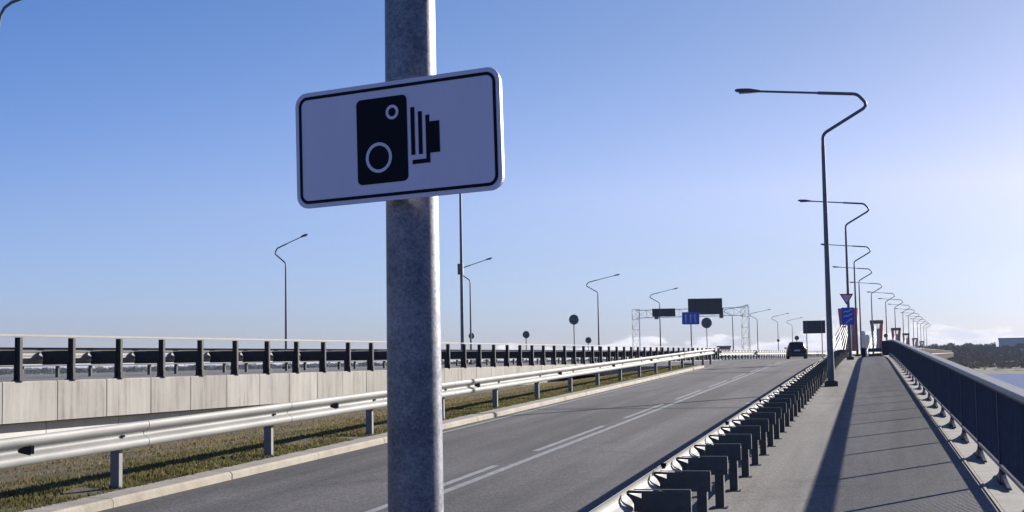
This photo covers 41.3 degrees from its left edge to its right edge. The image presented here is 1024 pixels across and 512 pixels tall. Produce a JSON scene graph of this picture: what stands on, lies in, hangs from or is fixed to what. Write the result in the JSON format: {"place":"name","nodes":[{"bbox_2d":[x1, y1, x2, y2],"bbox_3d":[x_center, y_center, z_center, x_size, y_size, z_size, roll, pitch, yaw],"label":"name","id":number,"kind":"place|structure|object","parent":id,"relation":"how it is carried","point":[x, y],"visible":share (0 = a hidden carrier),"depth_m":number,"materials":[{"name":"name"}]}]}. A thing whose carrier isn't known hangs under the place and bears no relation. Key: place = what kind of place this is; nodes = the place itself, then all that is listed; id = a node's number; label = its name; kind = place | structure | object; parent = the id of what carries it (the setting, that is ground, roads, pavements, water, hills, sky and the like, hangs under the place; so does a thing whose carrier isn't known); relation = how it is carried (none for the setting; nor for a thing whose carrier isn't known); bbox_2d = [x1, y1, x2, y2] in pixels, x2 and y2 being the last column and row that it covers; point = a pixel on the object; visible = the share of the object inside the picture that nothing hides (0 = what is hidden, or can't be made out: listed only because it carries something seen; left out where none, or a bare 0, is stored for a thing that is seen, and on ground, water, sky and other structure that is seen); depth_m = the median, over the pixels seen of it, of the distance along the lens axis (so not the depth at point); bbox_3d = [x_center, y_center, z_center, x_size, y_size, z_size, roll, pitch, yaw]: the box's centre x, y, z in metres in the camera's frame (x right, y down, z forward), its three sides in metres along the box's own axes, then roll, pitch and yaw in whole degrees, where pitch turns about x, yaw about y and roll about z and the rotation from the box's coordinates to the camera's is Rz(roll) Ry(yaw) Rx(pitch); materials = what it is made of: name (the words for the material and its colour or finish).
{"place":"outdoors","nodes":[
{"label":"outdoors","id":0,"kind":"place"},
{"bbox_2d":[11,403,278,423],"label":"highway embankment","id":1,"kind":"structure","parent":0,"point":[132,414],"depth_m":36.94,"materials":[{"name":"plant"}]},
{"bbox_2d":[0,365,697,511],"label":"verge","id":2,"kind":"structure","parent":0,"point":[75,490],"depth_m":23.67,"materials":[{"name":"green plant"}]},
{"bbox_2d":[0,0,20,23],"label":"street lamp","id":3,"kind":"object","parent":2,"relation":"on","point":[6,6],"visible":1,"depth_m":23.98,"materials":[{"name":"metal"}]},
{"bbox_2d":[0,360,708,438],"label":"retaining wall","id":4,"kind":"structure","parent":2,"relation":"on","point":[43,402],"depth_m":37.45,"materials":[{"name":"concrete"}]},
{"bbox_2d":[0,347,716,379],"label":"highway guardrail","id":5,"kind":"object","parent":4,"relation":"on","point":[49,356],"visible":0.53,"depth_m":41.64,"materials":[{"name":"black metal"}]},
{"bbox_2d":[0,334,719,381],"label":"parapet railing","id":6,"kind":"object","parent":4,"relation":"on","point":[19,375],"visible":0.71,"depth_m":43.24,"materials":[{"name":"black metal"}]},
{"bbox_2d":[0,348,714,488],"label":"verge guardrail","id":7,"kind":"object","parent":2,"relation":"on","point":[115,440],"visible":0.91,"depth_m":19.42,"materials":[{"name":"silver metal"}]},
{"bbox_2d":[6,356,777,374],"bbox_3d":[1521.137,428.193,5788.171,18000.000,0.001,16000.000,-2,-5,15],"label":"ground","id":8,"kind":"structure","parent":0,"point":[171,370],"depth_m":4835.93,"materials":[{"name":"green plant"}]},
{"bbox_2d":[0,355,824,381],"bbox_3d":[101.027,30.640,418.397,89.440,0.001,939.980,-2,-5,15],"label":"highway road","id":9,"kind":"structure","parent":0,"point":[29,377],"depth_m":64.95,"materials":[{"name":"grey asphalt"}]},
{"bbox_2d":[275,234,307,368],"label":"street lamp","id":10,"kind":"object","parent":9,"relation":"on","point":[304,235],"visible":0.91,"depth_m":95.28,"materials":[{"name":"metal"}]},
{"bbox_2d":[0,354,747,376],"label":"median guardrail","id":11,"kind":"object","parent":9,"relation":"on","point":[57,369],"visible":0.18,"depth_m":61.30,"materials":[{"name":"metal"}]},
{"bbox_2d":[457,194,463,365],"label":"camera mast","id":12,"kind":"object","parent":9,"relation":"on","point":[460,269],"visible":0.54,"depth_m":88.29,"materials":[{"name":"metal"}]},
{"bbox_2d":[463,257,491,364],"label":"street lamp","id":13,"kind":"object","parent":9,"relation":"on","point":[470,363],"visible":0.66,"depth_m":121.19,"materials":[{"name":"metal"}]},
{"bbox_2d":[523,331,529,362],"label":"round sign","id":14,"kind":"object","parent":9,"relation":"on","point":[526,334],"visible":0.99,"depth_m":128.19,"materials":[{"name":"metal"}]},
{"bbox_2d":[569,315,578,344],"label":"round sign","id":15,"kind":"object","parent":9,"relation":"on","point":[573,319],"visible":0.97,"depth_m":120.27,"materials":[{"name":"metal"}]},
{"bbox_2d":[585,337,591,361],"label":"round sign","id":16,"kind":"object","parent":9,"relation":"on","point":[588,340],"visible":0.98,"depth_m":150.16,"materials":[{"name":"metal"}]},
{"bbox_2d":[586,274,619,361],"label":"street lamp","id":17,"kind":"object","parent":9,"relation":"on","point":[598,308],"visible":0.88,"depth_m":146.31,"materials":[{"name":"metal"}]},
{"bbox_2d":[650,288,676,350],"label":"street lamp","id":18,"kind":"object","parent":9,"relation":"on","point":[659,318],"visible":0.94,"depth_m":176.29,"materials":[{"name":"metal"}]},
{"bbox_2d":[682,312,698,350],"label":"blue arrow sign","id":19,"kind":"object","parent":9,"relation":"on","point":[690,318],"visible":0.96,"depth_m":140.21,"materials":[{"name":"blue metal"}]},
{"bbox_2d":[632,298,750,358],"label":"sign gantry","id":20,"kind":"object","parent":9,"relation":"on","point":[704,306],"visible":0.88,"depth_m":174.63,"materials":[{"name":"metal"}]},
{"bbox_2d":[701,318,711,357],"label":"round sign","id":21,"kind":"object","parent":9,"relation":"on","point":[706,323],"visible":0.96,"depth_m":150.29,"materials":[{"name":"metal"}]},
{"bbox_2d":[724,305,747,357],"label":"street lamp","id":22,"kind":"object","parent":9,"relation":"on","point":[732,326],"visible":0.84,"depth_m":210.29,"materials":[{"name":"metal"}]},
{"bbox_2d":[750,309,770,357],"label":"street lamp","id":23,"kind":"object","parent":9,"relation":"on","point":[757,330],"visible":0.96,"depth_m":245.23,"materials":[{"name":"metal"}]},
{"bbox_2d":[824,308,862,355],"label":"bridge pylon","id":24,"kind":"object","parent":9,"relation":"on","point":[842,331],"visible":0.37,"depth_m":271.60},
{"bbox_2d":[867,320,883,354],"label":"bridge pylon","id":25,"kind":"object","parent":9,"relation":"on","point":[878,335],"visible":0.61,"depth_m":368.98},
{"bbox_2d":[891,328,900,341],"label":"bridge pylon","id":26,"kind":"object","parent":9,"relation":"on","point":[898,336],"visible":0.36,"depth_m":481.42,"materials":[{"name":"metal"}]},
{"bbox_2d":[902,333,909,344],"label":"bridge pylon","id":27,"kind":"object","parent":9,"relation":"on","point":[906,340],"visible":0.39,"depth_m":610.87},
{"bbox_2d":[912,338,917,347],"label":"bridge pylon","id":28,"kind":"object","parent":9,"relation":"on","point":[914,342],"visible":0.45,"depth_m":807.99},
{"bbox_2d":[97,357,823,511],"bbox_3d":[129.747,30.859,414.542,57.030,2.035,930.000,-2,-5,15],"label":"ramp road","id":29,"kind":"structure","parent":0,"point":[588,474],"depth_m":20.59,"materials":[{"name":"grey asphalt"}]},
{"bbox_2d":[19,365,703,511],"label":"kerb","id":30,"kind":"structure","parent":29,"relation":"on","point":[108,500],"depth_m":19.47,"materials":[{"name":"concrete"}]},
{"bbox_2d":[366,362,778,511],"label":"lane dashes","id":31,"kind":"object","parent":29,"relation":"on","point":[457,479],"visible":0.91,"depth_m":22.68,"materials":[{"name":"paint"}]},
{"bbox_2d":[387,358,811,511],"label":"lane line","id":32,"kind":"object","parent":29,"relation":"on","point":[510,466],"visible":0.75,"depth_m":22.62,"materials":[{"name":"paint"}]},
{"bbox_2d":[443,359,769,432],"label":"edge line","id":33,"kind":"object","parent":29,"relation":"on","point":[560,403],"visible":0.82,"depth_m":35.50,"materials":[{"name":"paint"}]},
{"bbox_2d":[579,371,802,408],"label":"road seams","id":34,"kind":"object","parent":29,"relation":"on","point":[703,407],"visible":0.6,"depth_m":33.91,"materials":[{"name":"black asphalt"}]},
{"bbox_2d":[784,342,807,358],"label":"car","id":35,"kind":"object","parent":29,"relation":"on","point":[796,349],"visible":1,"depth_m":119.18,"materials":[{"name":"paint"}]},
{"bbox_2d":[803,320,825,357],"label":"direction board","id":36,"kind":"object","parent":29,"relation":"on","point":[811,327],"visible":0.84,"depth_m":150.31,"materials":[{"name":"paint"}]},
{"bbox_2d":[0,0,1023,369],"label":"sky","id":37,"kind":"structure","parent":0,"point":[148,166],"materials":[{"name":"blue"}]},
{"bbox_2d":[635,357,811,366],"bbox_3d":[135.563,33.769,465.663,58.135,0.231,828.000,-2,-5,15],"label":"merge apron","id":38,"kind":"object","parent":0,"point":[708,364],"visible":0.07,"depth_m":87.56,"materials":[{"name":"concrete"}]},
{"bbox_2d":[586,365,703,374],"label":"kerb nose","id":39,"kind":"object","parent":38,"relation":"on","point":[629,369],"visible":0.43,"depth_m":72.58,"materials":[{"name":"grey concrete"}]},
{"bbox_2d":[721,350,881,359],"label":"guardrail","id":40,"kind":"object","parent":38,"relation":"on","point":[748,353],"visible":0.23,"depth_m":146.52,"materials":[{"name":"metal"}]},
{"bbox_2d":[716,346,730,356],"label":"building","id":41,"kind":"structure","parent":0,"point":[724,348],"depth_m":700.27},
{"bbox_2d":[708,355,867,511],"bbox_3d":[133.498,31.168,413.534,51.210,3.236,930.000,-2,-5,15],"label":"footway edge","id":42,"kind":"object","parent":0,"point":[782,478],"visible":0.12,"depth_m":17.45,"materials":[{"name":"concrete"}]},
{"bbox_2d":[295,0,504,511],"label":"traffic sign","id":43,"kind":"object","parent":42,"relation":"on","point":[411,138],"visible":1,"depth_m":3.42,"materials":[{"name":"metal"}]},
{"bbox_2d":[590,349,860,511],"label":"walkway guardrail","id":44,"kind":"object","parent":42,"relation":"on","point":[673,483],"visible":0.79,"depth_m":14.55,"materials":[{"name":"metal"}]},
{"bbox_2d":[735,88,866,385],"bbox_3d":[8.923,-0.661,41.337,3.956,9.232,0.400,-2,-5,15],"label":"street lamp","id":45,"kind":"object","parent":42,"relation":"on","point":[831,381],"visible":1,"depth_m":41.13,"materials":[{"name":"metal"}]},
{"bbox_2d":[798,199,868,359],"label":"street lamp","id":46,"kind":"object","parent":42,"relation":"on","point":[849,357],"visible":0.99,"depth_m":77.08,"materials":[{"name":"metal"}]},
{"bbox_2d":[840,294,852,303],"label":"give way sign","id":47,"kind":"object","parent":46,"relation":"attached to","point":[846,298],"visible":1,"depth_m":76.38,"materials":[{"name":"metal"}]},
{"bbox_2d":[841,307,854,324],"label":"lane sign","id":48,"kind":"object","parent":46,"relation":"attached to","point":[847,315],"visible":1,"depth_m":76.38,"materials":[{"name":"blue metal"}]},
{"bbox_2d":[820,244,870,355],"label":"street lamp","id":49,"kind":"object","parent":42,"relation":"on","point":[857,347],"visible":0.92,"depth_m":109.80,"materials":[{"name":"metal"}]},
{"bbox_2d":[832,266,871,355],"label":"street lamp","id":50,"kind":"object","parent":42,"relation":"on","point":[859,304],"visible":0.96,"depth_m":138.64,"materials":[{"name":"metal"}]},
{"bbox_2d":[850,282,881,353],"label":"street lamp","id":51,"kind":"object","parent":42,"relation":"on","point":[871,312],"visible":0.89,"depth_m":168.80,"materials":[{"name":"metal"}]},
{"bbox_2d":[867,291,894,340],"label":"street lamp","id":52,"kind":"object","parent":42,"relation":"on","point":[885,310],"visible":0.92,"depth_m":196.51,"materials":[{"name":"metal"}]},
{"bbox_2d":[878,298,902,339],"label":"street lamp","id":53,"kind":"object","parent":42,"relation":"on","point":[894,312],"visible":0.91,"depth_m":220.75,"materials":[{"name":"metal"}]},
{"bbox_2d":[888,304,909,342],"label":"street lamp","id":54,"kind":"object","parent":42,"relation":"on","point":[903,323],"visible":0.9,"depth_m":246.68,"materials":[{"name":"metal"}]},
{"bbox_2d":[895,308,914,344],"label":"street lamp","id":55,"kind":"object","parent":42,"relation":"on","point":[908,322],"visible":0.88,"depth_m":272.39,"materials":[{"name":"metal"}]},
{"bbox_2d":[900,312,918,346],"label":"street lamp","id":56,"kind":"object","parent":42,"relation":"on","point":[913,326],"visible":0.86,"depth_m":299.46,"materials":[{"name":"metal"}]},
{"bbox_2d":[802,356,999,511],"bbox_3d":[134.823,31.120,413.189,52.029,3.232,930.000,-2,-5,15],"label":"walkway","id":57,"kind":"structure","parent":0,"point":[889,447],"depth_m":17.60,"materials":[{"name":"grey concrete"}]},
{"bbox_2d":[861,347,865,356],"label":"litter bin","id":58,"kind":"object","parent":57,"relation":"on","point":[863,351],"visible":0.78,"depth_m":87.92,"materials":[{"name":"metal"}]},
{"bbox_2d":[868,348,881,356],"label":"path barrier","id":59,"kind":"object","parent":57,"relation":"on","point":[874,349],"visible":1,"depth_m":91.00,"materials":[{"name":"metal"}]},
{"bbox_2d":[886,356,1003,511],"bbox_3d":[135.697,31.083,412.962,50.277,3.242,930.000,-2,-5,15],"label":"gutter strip","id":60,"kind":"object","parent":57,"relation":"on","point":[980,481],"visible":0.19,"depth_m":17.20,"materials":[{"name":"stone"}]},
{"bbox_2d":[883,353,1023,511],"bbox_3d":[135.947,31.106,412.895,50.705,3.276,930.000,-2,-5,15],"label":"walkway ledge","id":61,"kind":"object","parent":57,"relation":"on","point":[1007,500],"visible":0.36,"depth_m":17.34,"materials":[{"name":"concrete"}]},
{"bbox_2d":[888,342,951,352],"bbox_3d":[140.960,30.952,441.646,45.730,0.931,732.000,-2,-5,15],"label":"bridge railing","id":62,"kind":"object","parent":61,"relation":"on","point":[934,351],"visible":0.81,"depth_m":375.06,"materials":[{"name":"metal"}]},
{"bbox_2d":[934,353,953,358],"bbox_3d":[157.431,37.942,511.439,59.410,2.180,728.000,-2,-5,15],"label":"bridge girder","id":63,"kind":"object","parent":61,"relation":"attached to","point":[946,355],"visible":0.16,"depth_m":537.84,"materials":[{"name":"concrete"}]},
{"bbox_2d":[888,340,1023,492],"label":"walkway railing","id":64,"kind":"object","parent":61,"relation":"on","point":[985,412],"visible":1,"depth_m":17.51,"materials":[{"name":"metal"}]},
{"bbox_2d":[882,341,888,356],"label":"end screen","id":65,"kind":"object","parent":64,"relation":"attached to","point":[885,347],"visible":0.74,"depth_m":90.81,"materials":[{"name":"paint"}]},
{"bbox_2d":[953,360,1023,373],"bbox_3d":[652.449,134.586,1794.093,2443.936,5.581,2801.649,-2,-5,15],"label":"river bank","id":66,"kind":"structure","parent":0,"point":[1005,370],"depth_m":650.85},
{"bbox_2d":[0,354,819,374],"bbox_3d":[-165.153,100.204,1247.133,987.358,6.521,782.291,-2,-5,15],"label":"distant trees","id":67,"kind":"object","parent":66,"relation":"on","point":[49,370],"visible":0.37,"depth_m":1007.30,"materials":[{"name":"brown wood"}]},
{"bbox_2d":[862,331,865,347],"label":"tower block","id":68,"kind":"structure","parent":66,"relation":"on","point":[863,339],"depth_m":2198.56,"materials":[{"name":"grey glass"}]},
{"bbox_2d":[865,335,869,353],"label":"tower block","id":69,"kind":"structure","parent":66,"relation":"on","point":[867,340],"depth_m":2348.17,"materials":[{"name":"grey glass"}]},
{"bbox_2d":[917,342,996,360],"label":"pine wood","id":70,"kind":"object","parent":66,"relation":"on","point":[957,349],"visible":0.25,"depth_m":1007.62,"materials":[{"name":"green plant"}]},
{"bbox_2d":[949,359,1023,369],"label":"scrub","id":71,"kind":"object","parent":66,"relation":"on","point":[989,363],"visible":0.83,"depth_m":701.74,"materials":[{"name":"plant"}]},
{"bbox_2d":[959,349,1023,361],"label":"bare trees","id":72,"kind":"object","parent":66,"relation":"on","point":[975,355],"visible":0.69,"depth_m":945.81,"materials":[{"name":"brown plant"}]},
{"bbox_2d":[981,346,1019,359],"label":"storage shed","id":73,"kind":"structure","parent":66,"relation":"on","point":[1013,349],"depth_m":959.73,"materials":[{"name":"grey metal"}]},
{"bbox_2d":[998,338,1023,346],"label":"industrial hall","id":74,"kind":"structure","parent":66,"relation":"on","point":[1007,341],"depth_m":1086.48,"materials":[{"name":"metal"}]},
{"bbox_2d":[1016,342,1023,350],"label":"storage shed","id":75,"kind":"structure","parent":66,"relation":"on","point":[1021,345],"depth_m":1004.27,"materials":[{"name":"metal"}]},
{"bbox_2d":[986,374,1023,388],"bbox_3d":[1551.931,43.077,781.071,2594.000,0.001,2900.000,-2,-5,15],"label":"water","id":76,"kind":"structure","parent":0,"point":[1017,380],"depth_m":514.21,"materials":[{"name":"blue liquid"}]}
]}

